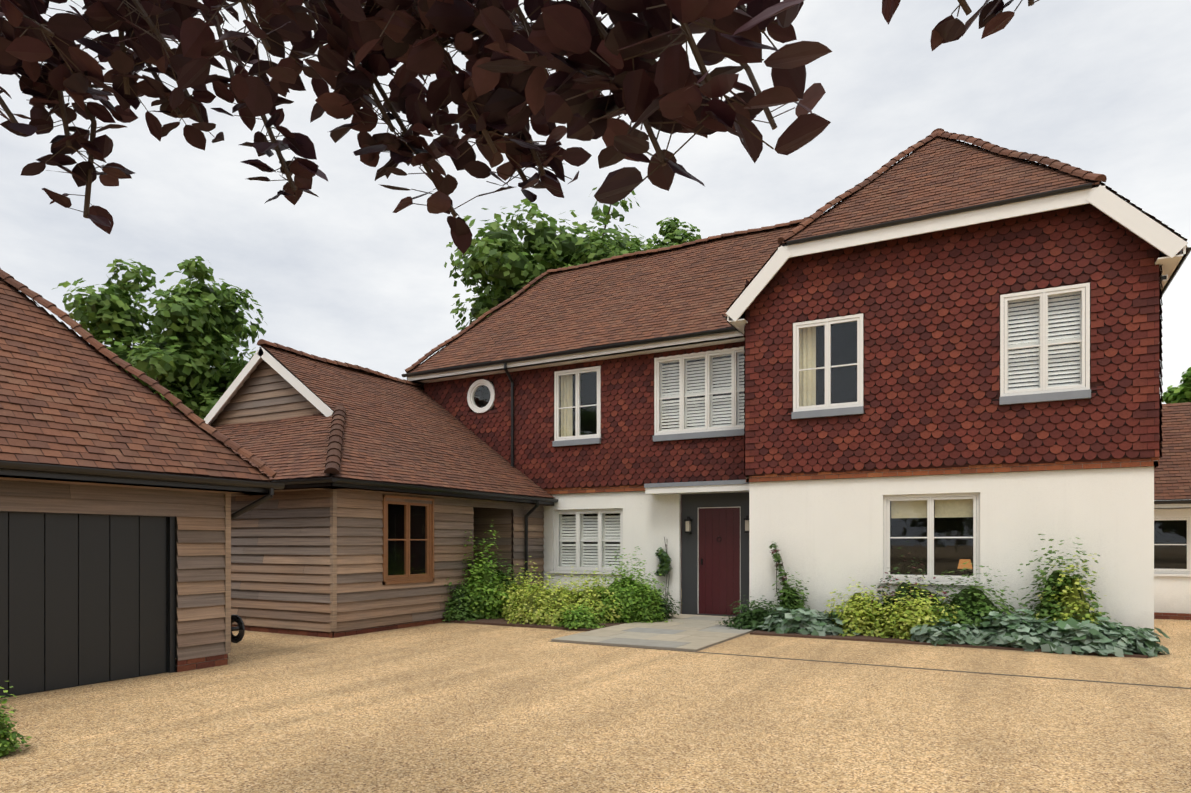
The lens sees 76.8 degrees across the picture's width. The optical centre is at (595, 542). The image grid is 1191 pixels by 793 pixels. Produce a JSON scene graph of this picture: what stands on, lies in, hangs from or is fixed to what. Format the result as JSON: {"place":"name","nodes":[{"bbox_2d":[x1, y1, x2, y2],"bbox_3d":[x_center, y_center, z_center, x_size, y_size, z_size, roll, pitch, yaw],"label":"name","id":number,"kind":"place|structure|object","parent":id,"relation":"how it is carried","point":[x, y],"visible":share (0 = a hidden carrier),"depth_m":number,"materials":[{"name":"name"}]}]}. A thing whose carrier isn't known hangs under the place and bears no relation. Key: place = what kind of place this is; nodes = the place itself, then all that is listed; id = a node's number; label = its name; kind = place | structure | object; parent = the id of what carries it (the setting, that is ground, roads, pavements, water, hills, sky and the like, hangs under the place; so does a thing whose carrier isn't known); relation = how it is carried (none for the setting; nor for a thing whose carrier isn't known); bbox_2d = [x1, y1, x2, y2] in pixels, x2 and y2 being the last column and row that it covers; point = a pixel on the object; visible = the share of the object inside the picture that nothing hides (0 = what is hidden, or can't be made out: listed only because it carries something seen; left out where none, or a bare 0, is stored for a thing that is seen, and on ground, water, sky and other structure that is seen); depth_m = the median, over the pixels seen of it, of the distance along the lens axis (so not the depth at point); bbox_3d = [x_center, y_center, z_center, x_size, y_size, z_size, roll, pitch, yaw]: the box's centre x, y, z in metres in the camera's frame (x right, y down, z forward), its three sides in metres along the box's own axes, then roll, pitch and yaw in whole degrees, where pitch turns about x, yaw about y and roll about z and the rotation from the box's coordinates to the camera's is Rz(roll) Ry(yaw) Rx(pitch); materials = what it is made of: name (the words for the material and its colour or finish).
{"place":"outdoors","nodes":[
{"label":"outdoors","id":0,"kind":"place"},
{"bbox_2d":[0,0,1038,253],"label":"copper beech","id":1,"kind":"object","parent":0,"point":[506,82],"depth_m":2.29,"materials":[{"name":"brown plant"}]},
{"bbox_2d":[0,589,1190,792],"bbox_3d":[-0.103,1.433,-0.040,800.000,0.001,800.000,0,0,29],"label":"ground","id":2,"kind":"structure","parent":0,"point":[445,707],"depth_m":6.06,"materials":[{"name":"beige gravel"}]},
{"bbox_2d":[0,360,553,660],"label":"timber cladding","id":3,"kind":"structure","parent":2,"relation":"on","point":[334,546],"depth_m":11.77,"materials":[{"name":"brown wood"}]},
{"bbox_2d":[0,511,174,697],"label":"garage door","id":4,"kind":"structure","parent":3,"relation":"attached to","point":[86,599],"depth_m":7.55,"materials":[{"name":"black paint"}]},
{"bbox_2d":[382,495,433,584],"bbox_3d":[-3.186,-0.047,12.767,0.100,1.460,1.230,0,0,29],"label":"wooden window frame","id":5,"kind":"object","parent":3,"relation":"attached to","point":[408,577],"depth_m":12.74,"materials":[{"name":"brown wood"}]},
{"bbox_2d":[0,520,1169,756],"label":"shrub foliage","id":6,"kind":"object","parent":2,"relation":"on","point":[1062,620],"visible":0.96,"depth_m":11.40,"materials":[{"name":"green plant"}]},
{"bbox_2d":[51,187,1190,419],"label":"tree","id":7,"kind":"object","parent":2,"relation":"on","point":[187,355],"depth_m":30.07,"materials":[{"name":"green plant"}]},
{"bbox_2d":[69,294,1186,658],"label":"window panes","id":8,"kind":"object","parent":2,"relation":"on","point":[953,536],"visible":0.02,"depth_m":13.54,"materials":[{"name":"black"}]},
{"bbox_2d":[175,457,1190,671],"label":"brick band and plinth","id":9,"kind":"object","parent":2,"relation":"on","point":[198,663],"visible":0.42,"depth_m":11.73,"materials":[{"name":"red brick"}]},
{"bbox_2d":[227,275,1166,658],"bbox_3d":[1.419,-1.114,12.265,12.300,5.095,5.342,0,0,-6],"label":"ironmongery","id":10,"kind":"object","parent":2,"relation":"on","point":[689,519],"visible":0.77,"depth_m":14.83,"materials":[{"name":"black metal"}]},
{"bbox_2d":[682,492,748,616],"bbox_3d":[2.422,0.233,14.714,1.540,2.400,0.120,0,0,29],"label":"door surround","id":11,"kind":"object","parent":2,"relation":"on","point":[692,504],"visible":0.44,"depth_m":14.90,"materials":[{"name":"grey paint"}]},
{"bbox_2d":[699,507,739,614],"bbox_3d":[2.438,0.360,14.742,0.852,2.086,0.055,0,0,29],"label":"front door","id":12,"kind":"structure","parent":11,"relation":"attached to","point":[719,580],"depth_m":14.72,"materials":[{"name":"red wood"}]},
{"bbox_2d":[664,537,786,608],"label":"shrub stems","id":13,"kind":"object","parent":2,"relation":"on","point":[776,577],"visible":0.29,"depth_m":12.72,"materials":[{"name":"green plant"}]},
{"bbox_2d":[445,613,1147,657],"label":"planting beds","id":14,"kind":"object","parent":2,"relation":"on","point":[502,622],"visible":0.27,"depth_m":11.34,"materials":[{"name":"soil"}]},
{"bbox_2d":[440,208,1154,588],"bbox_3d":[3.753,-1.727,17.707,14.070,6.320,9.150,0,0,29],"label":"house upper wall backing","id":15,"kind":"object","parent":2,"relation":"on","point":[866,402],"visible":0.08,"depth_m":11.99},
{"bbox_2d":[0,139,1190,499],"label":"roof underlay","id":16,"kind":"object","parent":15,"relation":"on","point":[1094,185],"visible":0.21,"depth_m":12.75,"materials":[{"name":"grey"}]},
{"bbox_2d":[0,128,1190,499],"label":"clay roof tiles","id":17,"kind":"object","parent":16,"relation":"on","point":[338,444],"visible":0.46,"depth_m":12.90,"materials":[{"name":"brown tile"}]},
{"bbox_2d":[0,183,1190,642],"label":"gutters and downpipes","id":18,"kind":"structure","parent":15,"relation":"attached to","point":[8,469],"depth_m":10.96,"materials":[{"name":"black"}]},
{"bbox_2d":[204,185,1190,613],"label":"white trim","id":19,"kind":"structure","parent":15,"relation":"attached to","point":[1140,223],"depth_m":12.50,"materials":[{"name":"paint"}]},
{"bbox_2d":[388,293,1186,575],"bbox_3d":[4.144,-1.542,13.188,15.447,4.170,4.996,0,0,13],"label":"window glass","id":20,"kind":"object","parent":19,"relation":"in","point":[812,404],"visible":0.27,"depth_m":12.51,"materials":[{"name":"clear glass"}]},
{"bbox_2d":[686,520,748,530],"bbox_3d":[2.372,-0.327,14.621,1.294,0.200,0.090,0,0,29],"label":"lantern glass","id":21,"kind":"object","parent":15,"relation":"attached to","point":[746,525],"visible":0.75,"depth_m":14.31,"materials":[{"name":"beige"}]},
{"bbox_2d":[561,327,972,517],"bbox_3d":[2.433,-2.042,13.856,8.134,3.290,0.455,0,0,36],"label":"curtain","id":22,"kind":"object","parent":15,"relation":"attached to","point":[567,401],"depth_m":12.74,"materials":[{"name":"beige fabric"}]},
{"bbox_2d":[424,204,1162,488],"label":"hung wall tiles","id":23,"kind":"object","parent":15,"relation":"attached to","point":[1097,249],"visible":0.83,"depth_m":11.81,"materials":[{"name":"tile"}]},
{"bbox_2d":[560,291,1081,569],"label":"window shutters","id":24,"kind":"object","parent":15,"relation":"attached to","point":[570,554],"depth_m":14.52,"materials":[{"name":"white wood"}]},
{"bbox_2d":[552,389,1090,487],"bbox_3d":[3.108,-1.642,13.506,9.672,1.110,1.083,0,0,40],"label":"leadwork","id":25,"kind":"object","parent":15,"relation":"attached to","point":[1048,397],"visible":0.77,"depth_m":12.62,"materials":[{"name":"grey metal"}]},
{"bbox_2d":[549,641,1190,688],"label":"drain channel","id":26,"kind":"object","parent":2,"relation":"on","point":[891,666],"visible":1,"depth_m":8.64,"materials":[{"name":"grey metal"}]},
{"bbox_2d":[0,0,1190,500],"label":"sky","id":27,"kind":"structure","parent":0,"point":[1095,86],"materials":[{"name":"white"}]},
{"bbox_2d":[551,614,757,650],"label":"paving path","id":28,"kind":"structure","parent":0,"point":[687,632],"depth_m":11.49,"materials":[{"name":"stone"}]},
{"bbox_2d":[543,466,1190,631],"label":"house render walls","id":29,"kind":"structure","parent":0,"point":[825,536],"depth_m":12.08,"materials":[{"name":"white paint"}]},
{"bbox_2d":[957,559,972,568],"bbox_3d":[5.900,0.338,12.007,0.220,0.150,0.209,0,0,29],"label":"lampshade","id":30,"kind":"object","parent":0,"point":[961,564],"depth_m":11.94,"materials":[{"name":"orange fabric"}]}
]}

